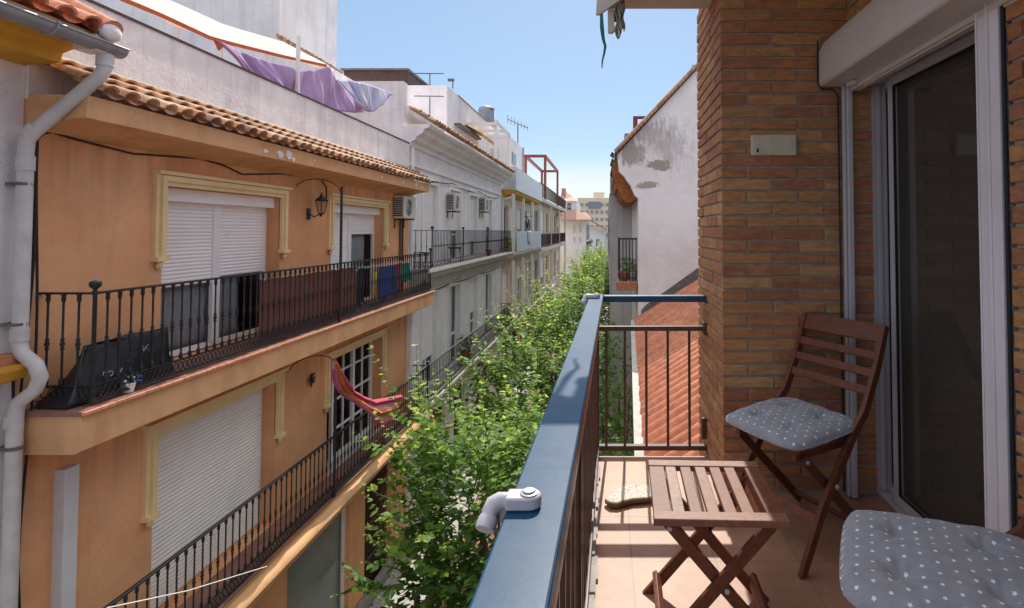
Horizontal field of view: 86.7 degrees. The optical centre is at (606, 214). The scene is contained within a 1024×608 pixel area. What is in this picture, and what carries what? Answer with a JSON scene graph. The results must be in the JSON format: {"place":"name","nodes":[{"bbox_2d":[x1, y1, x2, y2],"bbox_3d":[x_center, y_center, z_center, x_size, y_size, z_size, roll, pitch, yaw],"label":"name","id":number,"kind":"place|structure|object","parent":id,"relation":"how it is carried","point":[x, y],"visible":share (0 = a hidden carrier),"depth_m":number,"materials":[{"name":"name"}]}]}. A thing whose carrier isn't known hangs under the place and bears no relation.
{"place":"outdoors","nodes":[
{"label":"outdoors","id":0,"kind":"place"},
{"bbox_2d":[365,552,378,581],"bbox_3d":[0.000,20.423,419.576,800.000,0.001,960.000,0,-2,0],"label":"ground","id":1,"kind":"structure","parent":0,"point":[367,564],"depth_m":12.47,"materials":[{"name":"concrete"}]},
{"bbox_2d":[0,0,123,560],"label":"white corner house","id":2,"kind":"structure","parent":1,"relation":"on","point":[21,46],"depth_m":4.37,"materials":[{"name":"paint"}]},
{"bbox_2d":[0,52,114,607],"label":"downpipe","id":3,"kind":"object","parent":2,"relation":"attached to","point":[32,362],"visible":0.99,"depth_m":4.35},
{"bbox_2d":[0,0,129,58],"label":"rain gutter","id":4,"kind":"object","parent":2,"relation":"attached to","point":[43,25],"visible":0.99,"depth_m":4.06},
{"bbox_2d":[94,0,352,80],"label":"white house","id":5,"kind":"structure","parent":1,"relation":"on","point":[312,24],"depth_m":14.17,"materials":[{"name":"paint"}]},
{"bbox_2d":[15,0,435,607],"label":"orange building","id":6,"kind":"structure","parent":1,"relation":"on","point":[123,492],"depth_m":6.48,"materials":[{"name":"paint"}]},
{"bbox_2d":[11,139,38,607],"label":"cable bundle","id":7,"kind":"object","parent":6,"relation":"attached to","point":[35,262],"visible":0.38,"depth_m":4.51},
{"bbox_2d":[33,327,173,408],"bbox_3d":[-4.677,1.399,5.041,0.346,0.506,1.121,0,-2,0],"label":"covered bundle","id":8,"kind":"object","parent":6,"relation":"on","point":[72,398],"visible":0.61,"depth_m":4.92,"materials":[{"name":"fabric"}]},
{"bbox_2d":[119,372,141,392],"bbox_3d":[-4.459,1.565,4.975,0.146,0.171,0.163,0,-2,0],"label":"flower pot","id":9,"kind":"object","parent":6,"relation":"on","point":[130,385],"visible":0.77,"depth_m":4.96,"materials":[{"name":"ceramic"}]},
{"bbox_2d":[31,132,326,295],"bbox_3d":[-4.881,0.044,6.912,0.020,1.475,4.766,0,-2,0],"label":"wall cable","id":10,"kind":"object","parent":6,"relation":"attached to","point":[96,144],"depth_m":5.49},
{"bbox_2d":[150,389,261,607],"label":"roller shutter","id":11,"kind":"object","parent":6,"relation":"in","point":[209,465],"depth_m":6.76,"materials":[{"name":"white paint"}]},
{"bbox_2d":[160,187,274,355],"bbox_3d":[-5.089,0.699,6.927,0.218,1.978,2.110,0,-2,0],"label":"balcony door","id":12,"kind":"structure","parent":6,"relation":"in","point":[210,234],"depth_m":6.86,"materials":[{"name":"white paint"}]},
{"bbox_2d":[120,0,333,71],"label":"roof canopy","id":13,"kind":"object","parent":6,"relation":"on","point":[177,15],"visible":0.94,"depth_m":8.82,"materials":[{"name":"fabric"}]},
{"bbox_2d":[336,79,392,111],"bbox_3d":[-5.177,-2.605,11.579,0.102,0.739,2.723,0,-2,0],"label":"blue white cloth","id":14,"kind":"object","parent":13,"relation":"attached to","point":[369,98],"visible":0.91,"depth_m":11.50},
{"bbox_2d":[35,248,431,402],"bbox_3d":[-4.643,1.224,9.030,0.515,1.055,8.936,0,-2,0],"label":"balcony railing","id":15,"kind":"object","parent":6,"relation":"on","point":[94,285],"visible":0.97,"depth_m":6.03,"materials":[{"name":"metal"}]},
{"bbox_2d":[258,266,356,342],"bbox_3d":[-4.485,1.287,8.214,0.020,0.819,2.658,0,-2,0],"label":"slat screen","id":16,"kind":"object","parent":15,"relation":"attached to","point":[265,301],"visible":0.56,"depth_m":7.83,"materials":[{"name":"brown wood"}]},
{"bbox_2d":[296,178,342,321],"bbox_3d":[-4.621,0.634,8.573,0.097,2.448,0.726,-1,-2,36],"label":"awning pole","id":17,"kind":"object","parent":15,"relation":"attached to","point":[340,248],"visible":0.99,"depth_m":8.82,"materials":[{"name":"metal"}]},
{"bbox_2d":[103,366,427,607],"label":"balcony railing","id":18,"kind":"object","parent":6,"relation":"on","point":[311,509],"visible":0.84,"depth_m":7.02,"materials":[{"name":"metal"}]},
{"bbox_2d":[106,566,266,607],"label":"washing line","id":19,"kind":"object","parent":18,"relation":"attached to","point":[181,591],"visible":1,"depth_m":5.36,"materials":[{"name":"fabric"}]},
{"bbox_2d":[289,355,337,497],"bbox_3d":[-4.621,3.389,8.391,0.097,2.328,0.726,-1,-2,36],"label":"awning pole","id":20,"kind":"object","parent":18,"relation":"attached to","point":[334,443],"visible":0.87,"depth_m":8.62,"materials":[{"name":"metal"}]},
{"bbox_2d":[330,358,402,425],"bbox_3d":[-4.318,3.237,9.725,0.202,1.882,2.733,0,-2,0],"label":"hammock","id":21,"kind":"object","parent":20,"relation":"hanging from","point":[345,388],"visible":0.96,"depth_m":9.56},
{"bbox_2d":[217,40,365,112],"bbox_3d":[-5.102,-2.325,9.140,0.174,0.833,4.343,0,-2,0],"label":"purple cloth","id":22,"kind":"object","parent":6,"relation":"on","point":[323,85],"visible":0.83,"depth_m":9.19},
{"bbox_2d":[295,35,300,92],"bbox_3d":[-5.045,-1.990,8.709,0.050,1.900,0.050,0,-2,0],"label":"white post","id":23,"kind":"object","parent":6,"relation":"on","point":[297,71],"visible":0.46,"depth_m":8.70,"materials":[{"name":"metal"}]},
{"bbox_2d":[287,508,344,607],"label":"shop window","id":24,"kind":"structure","parent":6,"relation":"in","point":[314,577],"depth_m":9.49,"materials":[{"name":"grey glass"}]},
{"bbox_2d":[306,192,327,218],"bbox_3d":[-4.735,-0.154,8.759,0.330,0.455,0.191,0,-2,0],"label":"wall lantern","id":25,"kind":"object","parent":6,"relation":"attached to","point":[321,197],"depth_m":8.73,"materials":[{"name":"metal"}]},
{"bbox_2d":[327,341,379,476],"bbox_3d":[-5.040,3.616,10.471,0.320,2.040,2.250,0,-2,0],"label":"balcony door","id":26,"kind":"structure","parent":6,"relation":"in","point":[352,353],"depth_m":10.69,"materials":[{"name":"white paint"}]},
{"bbox_2d":[331,204,379,299],"bbox_3d":[-5.089,0.809,10.590,0.218,1.978,2.220,0,-2,0],"label":"balcony door","id":27,"kind":"structure","parent":6,"relation":"in","point":[358,221],"depth_m":10.83,"materials":[{"name":"white paint"}]},
{"bbox_2d":[355,261,412,295],"bbox_3d":[-4.585,1.419,10.862,0.330,0.797,2.812,0,-2,0],"label":"drying rack","id":28,"kind":"object","parent":6,"relation":"on","point":[384,265],"visible":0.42,"depth_m":11.16,"materials":[{"name":"metal"}]},
{"bbox_2d":[356,267,364,306],"bbox_3d":[-4.500,1.333,9.749,0.056,0.720,0.369,0,-2,0],"label":"garment","id":29,"kind":"object","parent":28,"relation":"hanging from","point":[359,286],"visible":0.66,"depth_m":9.72,"materials":[{"name":"black fabric"}]},
{"bbox_2d":[378,265,397,301],"bbox_3d":[-4.500,1.400,10.998,0.094,0.700,0.870,0,-2,0],"label":"garment","id":30,"kind":"object","parent":28,"relation":"hanging from","point":[389,287],"visible":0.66,"depth_m":10.88,"materials":[{"name":"blue fabric"}]},
{"bbox_2d":[402,263,410,281],"bbox_3d":[-4.500,1.292,11.985,0.055,0.423,0.601,0,-2,0],"label":"garment","id":31,"kind":"object","parent":28,"relation":"hanging from","point":[406,272],"visible":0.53,"depth_m":11.94,"materials":[{"name":"green fabric"}]},
{"bbox_2d":[394,196,415,227],"bbox_3d":[-4.764,-0.062,12.598,0.272,0.740,0.758,0,-2,0],"label":"air conditioner","id":32,"kind":"object","parent":6,"relation":"attached to","point":[404,208],"visible":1,"depth_m":12.30,"materials":[{"name":"white paint"}]},
{"bbox_2d":[399,220,403,289],"bbox_3d":[-4.870,0.960,12.654,0.044,1.740,0.185,0,-2,0],"label":"condenser pipe","id":33,"kind":"object","parent":32,"relation":"attached to","point":[400,250],"visible":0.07,"depth_m":12.59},
{"bbox_2d":[343,81,515,527],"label":"white town house","id":34,"kind":"structure","parent":1,"relation":"on","point":[447,319],"depth_m":16.23,"materials":[{"name":"paint"}]},
{"bbox_2d":[407,147,413,537],"bbox_3d":[-4.860,3.199,13.235,0.083,9.800,0.083,-1,-2,22],"label":"drain pipe","id":35,"kind":"object","parent":34,"relation":"attached to","point":[411,314],"visible":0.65,"depth_m":13.21,"materials":[{"name":"metal"}]},
{"bbox_2d":[340,68,493,158],"bbox_3d":[-8.902,-3.623,24.620,6.250,3.721,9.000,0,-2,0],"label":"roof penthouse","id":36,"kind":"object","parent":34,"relation":"on","point":[452,110],"visible":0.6,"depth_m":20.47,"materials":[{"name":"white paint"}]},
{"bbox_2d":[465,124,493,144],"bbox_3d":[-5.650,-3.558,24.018,0.757,0.554,2.600,0,-2,0],"label":"yellow awning","id":37,"kind":"object","parent":36,"relation":"attached to","point":[485,137],"visible":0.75,"depth_m":23.55,"materials":[{"name":"fabric"}]},
{"bbox_2d":[416,406,440,505],"bbox_3d":[-5.043,6.753,15.004,0.055,2.400,2.400,0,-2,0],"label":"window","id":38,"kind":"structure","parent":34,"relation":"in","point":[437,414],"depth_m":15.41,"materials":[{"name":"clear glass"}]},
{"bbox_2d":[420,285,439,393],"bbox_3d":[-4.965,3.386,14.805,0.210,2.720,1.520,0,-2,0],"label":"window","id":39,"kind":"structure","parent":34,"relation":"in","point":[426,314],"depth_m":14.99,"materials":[{"name":"white paint"}]},
{"bbox_2d":[420,177,440,265],"bbox_3d":[-4.935,0.186,14.851,0.150,2.420,1.520,0,-2,0],"label":"window","id":40,"kind":"structure","parent":34,"relation":"in","point":[427,198],"depth_m":14.99,"materials":[{"name":"white paint"}]},
{"bbox_2d":[447,193,460,217],"bbox_3d":[-4.784,-0.288,16.737,0.272,0.780,0.758,0,-2,0],"label":"air conditioner","id":41,"kind":"object","parent":34,"relation":"attached to","point":[453,202],"visible":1,"depth_m":16.38,"materials":[{"name":"white paint"}]},
{"bbox_2d":[447,278,461,368],"bbox_3d":[-4.965,3.458,17.204,0.210,2.720,1.520,0,-2,0],"label":"window","id":42,"kind":"structure","parent":34,"relation":"in","point":[451,296],"depth_m":17.40,"materials":[{"name":"white paint"}]},
{"bbox_2d":[448,184,462,259],"bbox_3d":[-4.965,0.259,17.300,0.210,2.420,1.520,0,-2,0],"label":"window","id":43,"kind":"structure","parent":34,"relation":"in","point":[452,222],"depth_m":17.45,"materials":[{"name":"white paint"}]},
{"bbox_2d":[454,382,460,451],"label":"window","id":44,"kind":"structure","parent":34,"relation":"in","point":[455,431],"depth_m":18.11,"materials":[{"name":"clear glass"}]},
{"bbox_2d":[408,303,510,403],"bbox_3d":[-4.656,4.322,18.904,0.542,1.055,11.450,0,-2,0],"label":"balcony railing","id":45,"kind":"object","parent":34,"relation":"on","point":[467,343],"visible":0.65,"depth_m":16.75,"materials":[{"name":"metal"}]},
{"bbox_2d":[414,226,510,267],"bbox_3d":[-4.656,0.977,19.119,0.542,1.055,11.220,0,-2,0],"label":"balcony railing","id":46,"kind":"object","parent":34,"relation":"on","point":[472,236],"visible":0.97,"depth_m":16.69,"materials":[{"name":"metal"}]},
{"bbox_2d":[456,335,475,362],"bbox_3d":[-4.583,4.361,17.386,0.594,0.926,0.614,-1,-2,37],"label":"potted plant","id":47,"kind":"object","parent":34,"relation":"on","point":[471,352],"visible":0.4,"depth_m":17.32,"materials":[{"name":"green plant"}]},
{"bbox_2d":[467,272,478,339],"bbox_3d":[-4.965,3.530,19.603,0.210,2.720,1.520,0,-2,0],"label":"window","id":48,"kind":"structure","parent":34,"relation":"in","point":[470,308],"depth_m":19.80,"materials":[{"name":"white paint"}]},
{"bbox_2d":[468,190,479,257],"bbox_3d":[-4.965,0.331,19.699,0.210,2.420,1.520,0,-2,0],"label":"window","id":49,"kind":"structure","parent":34,"relation":"in","point":[471,199],"depth_m":19.91,"materials":[{"name":"white paint"}]},
{"bbox_2d":[474,355,486,424],"bbox_3d":[-5.043,6.935,21.051,0.055,2.400,2.500,0,-2,0],"label":"window","id":50,"kind":"structure","parent":34,"relation":"in","point":[480,364],"depth_m":21.08,"materials":[{"name":"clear glass"}]},
{"bbox_2d":[479,197,489,217],"bbox_3d":[-4.784,-0.293,20.889,0.272,0.780,0.758,0,-2,0],"label":"air conditioner","id":51,"kind":"object","parent":34,"relation":"attached to","point":[484,202],"visible":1,"depth_m":20.56,"materials":[{"name":"white paint"}]},
{"bbox_2d":[484,268,492,334],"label":"window","id":52,"kind":"structure","parent":34,"relation":"in","point":[486,275],"depth_m":22.48,"materials":[{"name":"white paint"}]},
{"bbox_2d":[467,119,510,165],"bbox_3d":[-6.350,-2.968,24.725,3.200,2.218,3.450,0,-2,0],"label":"white pergola","id":53,"kind":"object","parent":34,"relation":"on","point":[495,130],"visible":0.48,"depth_m":24.65,"materials":[{"name":"paint"}]},
{"bbox_2d":[484,194,493,254],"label":"window","id":54,"kind":"structure","parent":34,"relation":"in","point":[486,215],"depth_m":22.44,"materials":[{"name":"white paint"}]},
{"bbox_2d":[532,198,565,346],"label":"ochre house","id":55,"kind":"structure","parent":1,"relation":"on","point":[550,219],"depth_m":43.35,"materials":[{"name":"white paint"}]},
{"bbox_2d":[534,259,536,294],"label":"window","id":56,"kind":"structure","parent":55,"relation":"in","point":[535,261],"depth_m":38.25,"materials":[{"name":"white paint"}]},
{"bbox_2d":[524,155,558,205],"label":"roof frame","id":57,"kind":"object","parent":55,"relation":"on","point":[533,163],"visible":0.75,"depth_m":41.80,"materials":[{"name":"red metal"}]},
{"bbox_2d":[538,182,565,208],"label":"terrace railing","id":58,"kind":"object","parent":55,"relation":"on","point":[553,196],"visible":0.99,"depth_m":44.53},
{"bbox_2d":[541,233,564,246],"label":"terrace railing","id":59,"kind":"object","parent":55,"relation":"on","point":[555,238],"visible":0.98,"depth_m":43.71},
{"bbox_2d":[608,176,631,453],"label":"grey rendered house","id":60,"kind":"structure","parent":1,"relation":"on","point":[619,221],"depth_m":16.44,"materials":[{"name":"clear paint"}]},
{"bbox_2d":[608,218,609,337],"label":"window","id":61,"kind":"structure","parent":60,"relation":"in","point":[608,218],"depth_m":24.94,"materials":[{"name":"glass"}]},
{"bbox_2d":[610,62,699,455],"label":"gabled house","id":62,"kind":"structure","parent":1,"relation":"on","point":[654,169],"depth_m":13.33,"materials":[{"name":"white paint"}]},
{"bbox_2d":[618,237,636,280],"bbox_3d":[0.553,1.220,14.295,0.469,1.221,1.350,0,-2,0],"label":"window balcony","id":63,"kind":"structure","parent":62,"relation":"attached to","point":[626,239],"depth_m":13.64,"materials":[{"name":"white paint"}]},
{"bbox_2d":[616,281,636,289],"bbox_3d":[0.508,1.786,13.443,0.537,0.200,0.280,0,-2,0],"label":"planter box","id":64,"kind":"object","parent":63,"relation":"hanging from","point":[626,285],"visible":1,"depth_m":13.30,"materials":[{"name":"ceramic"}]},
{"bbox_2d":[625,258,635,280],"bbox_3d":[0.680,1.411,13.802,0.394,0.610,0.416,1,-2,-31],"label":"potted plant","id":65,"kind":"object","parent":63,"relation":"on","point":[634,274],"visible":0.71,"depth_m":13.73,"materials":[{"name":"green plant"}]},
{"bbox_2d":[633,116,644,128],"bbox_3d":[1.311,-2.452,18.157,0.803,1.808,0.150,0,-2,0],"label":"roof railing","id":66,"kind":"object","parent":62,"relation":"on","point":[635,121],"visible":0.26,"depth_m":18.11,"materials":[{"name":"red metal"}]},
{"bbox_2d":[631,268,699,455],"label":"tiled outbuilding","id":67,"kind":"structure","parent":1,"relation":"on","point":[669,313],"depth_m":7.22,"materials":[{"name":"tile"}]},
{"bbox_2d":[599,379,633,455],"bbox_3d":[0.350,4.624,8.359,2.870,3.282,6.288,0,-2,0],"label":"climbing shrub","id":68,"kind":"object","parent":67,"relation":"attached to","point":[613,436],"visible":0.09,"depth_m":8.87,"materials":[{"name":"green plant"}]},
{"bbox_2d":[588,0,1023,607],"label":"brick apartment building","id":69,"kind":"structure","parent":1,"relation":"on","point":[926,192],"depth_m":2.57,"materials":[{"name":"brick"}]},
{"bbox_2d":[469,294,706,607],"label":"balcony railing","id":70,"kind":"object","parent":69,"relation":"on","point":[541,557],"visible":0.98,"depth_m":1.09,"materials":[{"name":"metal"}]},
{"bbox_2d":[476,487,540,533],"bbox_3d":[-0.132,0.398,0.718,0.088,0.049,0.039,1,-2,-18],"label":"rail clamp","id":71,"kind":"object","parent":70,"relation":"attached to","point":[525,499],"visible":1,"depth_m":0.71,"materials":[{"name":"white plastic"}]},
{"bbox_2d":[581,293,599,304],"bbox_3d":[-0.090,0.466,2.961,0.110,0.064,0.049,1,-2,-19],"label":"rail clamp","id":72,"kind":"object","parent":70,"relation":"attached to","point":[585,298],"visible":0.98,"depth_m":2.95,"materials":[{"name":"white plastic"}]},
{"bbox_2d":[596,0,625,67],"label":"rolled awning","id":73,"kind":"object","parent":69,"relation":"hanging from","point":[616,15],"visible":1,"depth_m":2.82,"materials":[{"name":"green fabric"}]},
{"bbox_2d":[594,456,867,607],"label":"balcony floor","id":74,"kind":"structure","parent":69,"relation":"on","point":[635,547],"depth_m":2.14,"materials":[{"name":"tile"}]},
{"bbox_2d":[605,485,651,507],"bbox_3d":[0.109,1.360,2.584,0.236,0.028,0.202,0,-2,0],"label":"driftwood piece","id":75,"kind":"object","parent":74,"relation":"on","point":[626,495],"visible":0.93,"depth_m":2.56,"materials":[{"name":"wood"}]},
{"bbox_2d":[642,460,789,607],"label":"folding table","id":76,"kind":"object","parent":74,"relation":"on","point":[768,518],"visible":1,"depth_m":1.70,"materials":[{"name":"brown wood"}]},
{"bbox_2d":[734,312,888,578],"bbox_3d":[0.865,0.926,2.327,0.572,0.904,0.444,1,-2,-30],"label":"folding chair","id":77,"kind":"object","parent":74,"relation":"on","point":[868,331],"visible":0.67,"depth_m":2.31,"materials":[{"name":"brown wood"}]},
{"bbox_2d":[726,397,853,450],"bbox_3d":[0.785,0.887,2.282,0.436,0.090,0.436,-2,0,-30],"label":"seat cushion","id":78,"kind":"object","parent":77,"relation":"on","point":[792,424],"visible":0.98,"depth_m":2.20,"materials":[{"name":"fabric"}]},
{"bbox_2d":[1005,515,1023,538],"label":"folding chair","id":79,"kind":"object","parent":74,"relation":"on","point":[1017,530],"depth_m":1.35,"materials":[{"name":"brown wood"}]},
{"bbox_2d":[839,510,1023,607],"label":"seat cushion","id":80,"kind":"object","parent":79,"relation":"on","point":[891,560],"visible":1,"depth_m":1.24,"materials":[{"name":"fabric"}]},
{"bbox_2d":[750,135,795,155],"bbox_3d":[0.840,-0.350,2.679,0.226,0.104,0.029,0,-2,0],"label":"junction box","id":81,"kind":"object","parent":69,"relation":"attached to","point":[773,145],"visible":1,"depth_m":2.67,"materials":[{"name":"white plastic"}]},
{"bbox_2d":[817,40,844,491],"bbox_3d":[1.117,0.240,2.657,0.114,2.240,0.009,0,-2,0],"label":"black cable","id":82,"kind":"object","parent":69,"relation":"attached to","point":[839,223],"visible":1,"depth_m":2.66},
{"bbox_2d":[881,83,893,493],"bbox_3d":[1.384,0.341,2.511,0.032,1.982,0.240,0,-2,0],"label":"sliding door","id":83,"kind":"structure","parent":69,"relation":"in","point":[884,95],"depth_m":2.60,"materials":[{"name":"metal"}]},
{"bbox_2d":[887,31,984,527],"bbox_3d":[1.348,0.330,2.149,0.032,1.982,0.715,0,-2,0],"label":"sliding door","id":84,"kind":"structure","parent":69,"relation":"in","point":[938,455],"depth_m":2.18,"materials":[{"name":"glass"}]},
{"bbox_2d":[369,308,557,607],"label":"pavement","id":85,"kind":"structure","parent":0,"point":[391,580],"depth_m":12.62,"materials":[{"name":"concrete"}]},
{"bbox_2d":[439,321,571,607],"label":"street paving","id":86,"kind":"structure","parent":0,"point":[492,536],"depth_m":13.96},
{"bbox_2d":[330,344,548,607],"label":"street tree","id":87,"kind":"object","parent":86,"relation":"on","point":[432,530],"visible":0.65,"depth_m":6.93,"materials":[{"name":"green plant"}]},
{"bbox_2d":[441,291,630,491],"bbox_3d":[-1.617,4.903,11.836,3.843,6.320,3.672,-1,-2,33],"label":"street tree","id":88,"kind":"object","parent":86,"relation":"on","point":[503,366],"visible":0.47,"depth_m":11.68,"materials":[{"name":"green plant"}]},
{"bbox_2d":[477,259,616,420],"bbox_3d":[-1.479,4.783,16.254,3.966,6.825,4.151,-1,-2,31],"label":"street tree","id":89,"kind":"object","parent":86,"relation":"on","point":[540,324],"visible":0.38,"depth_m":15.97,"materials":[{"name":"green plant"}]},
{"bbox_2d":[525,266,609,371],"bbox_3d":[-1.548,5.124,20.234,3.443,6.382,3.862,1,-2,-23],"label":"street tree","id":90,"kind":"object","parent":86,"relation":"on","point":[578,295],"visible":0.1,"depth_m":20.17,"materials":[{"name":"green plant"}]},
{"bbox_2d":[531,267,608,350],"bbox_3d":[-1.460,5.281,23.844,4.019,6.285,4.322,1,-2,-25],"label":"street tree","id":91,"kind":"object","parent":86,"relation":"on","point":[574,285],"visible":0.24,"depth_m":23.65,"materials":[{"name":"green plant"}]},
{"bbox_2d":[553,251,607,321],"bbox_3d":[-0.973,5.428,31.747,4.133,6.464,4.445,-1,-2,18],"label":"street tree","id":92,"kind":"object","parent":86,"relation":"on","point":[592,273],"visible":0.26,"depth_m":31.89,"materials":[{"name":"green plant"}]},
{"bbox_2d":[556,249,608,328],"bbox_3d":[-1.068,5.143,27.240,3.650,6.765,4.093,0,-2,-9],"label":"street tree","id":93,"kind":"object","parent":86,"relation":"on","point":[595,280],"visible":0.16,"depth_m":27.28,"materials":[{"name":"green plant"}]},
{"bbox_2d":[567,247,607,294],"bbox_3d":[-0.978,5.309,37.027,4.248,7.020,3.788,1,-2,-28],"label":"street tree","id":94,"kind":"object","parent":86,"relation":"on","point":[588,262],"visible":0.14,"depth_m":36.89,"materials":[{"name":"green plant"}]},
{"bbox_2d":[543,315,633,455],"bbox_3d":[0.303,3.925,11.431,3.182,3.264,6.430,1,-2,-22],"label":"street tree","id":95,"kind":"object","parent":86,"relation":"on","point":[614,391],"visible":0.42,"depth_m":11.04,"materials":[{"name":"green plant"}]},
{"bbox_2d":[572,245,607,292],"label":"street tree","id":96,"kind":"object","parent":86,"relation":"on","point":[597,260],"visible":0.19,"depth_m":41.67,"materials":[{"name":"green plant"}]},
{"bbox_2d":[578,241,607,275],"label":"street tree","id":97,"kind":"object","parent":86,"relation":"on","point":[600,250],"visible":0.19,"depth_m":54.49,"materials":[{"name":"green plant"}]},
{"bbox_2d":[578,237,607,275],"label":"street tree","id":98,"kind":"object","parent":86,"relation":"on","point":[602,254],"visible":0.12,"depth_m":47.84,"materials":[{"name":"green plant"}]},
{"bbox_2d":[336,0,697,206],"label":"sky","id":99,"kind":"structure","parent":0,"point":[537,63],"materials":[{"name":"blue"}]},
{"bbox_2d":[500,166,541,397],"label":"gallery house","id":100,"kind":"structure","parent":0,"point":[521,193],"depth_m":28.26,"materials":[{"name":"white paint"}]},
{"bbox_2d":[502,272,505,319],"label":"window","id":101,"kind":"structure","parent":100,"relation":"in","point":[504,274],"depth_m":26.36,"materials":[{"name":"white paint"}]},
{"bbox_2d":[488,134,523,188],"bbox_3d":[-6.480,-2.628,29.587,3.040,2.970,5.050,0,-2,0],"label":"roof room","id":102,"kind":"object","parent":100,"relation":"on","point":[516,154],"visible":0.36,"depth_m":27.14,"materials":[{"name":"white paint"}]},
{"bbox_2d":[478,105,493,126],"bbox_3d":[-6.704,-4.883,29.660,0.840,2.420,0.840,0,-2,0],"label":"water tank","id":103,"kind":"object","parent":102,"relation":"on","point":[485,112],"visible":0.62,"depth_m":29.33,"materials":[{"name":"white paint"}]},
{"bbox_2d":[517,266,519,308],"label":"window","id":104,"kind":"structure","parent":100,"relation":"in","point":[518,268],"depth_m":30.53,"materials":[{"name":"white paint"}]},
{"bbox_2d":[528,262,529,298],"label":"window","id":105,"kind":"structure","parent":100,"relation":"in","point":[528,262],"depth_m":34.81,"materials":[{"name":"white paint"}]},
{"bbox_2d":[524,216,530,230],"bbox_3d":[-4.450,0.993,29.784,0.505,1.902,1.965,0,-2,0],"label":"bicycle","id":106,"kind":"object","parent":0,"point":[526,224],"visible":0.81,"depth_m":29.76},
{"bbox_2d":[560,188,592,293],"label":"white house","id":107,"kind":"structure","parent":0,"point":[577,229],"depth_m":61.94,"materials":[{"name":"paint"}]},
{"bbox_2d":[578,192,608,226],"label":"distant apartment block","id":108,"kind":"structure","parent":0,"point":[595,207],"depth_m":190.10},
{"bbox_2d":[589,220,606,268],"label":"sunlit house","id":109,"kind":"structure","parent":0,"point":[594,235],"depth_m":81.92,"materials":[{"name":"white paint"}]},
{"bbox_2d":[589,227,607,259],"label":"distant pale block","id":110,"kind":"structure","parent":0,"point":[606,235],"depth_m":119.91,"materials":[{"name":"white paint"}]},
{"bbox_2d":[599,305,609,455],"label":"pavement","id":111,"kind":"structure","parent":0,"point":[603,403],"depth_m":23.81,"materials":[{"name":"concrete"}]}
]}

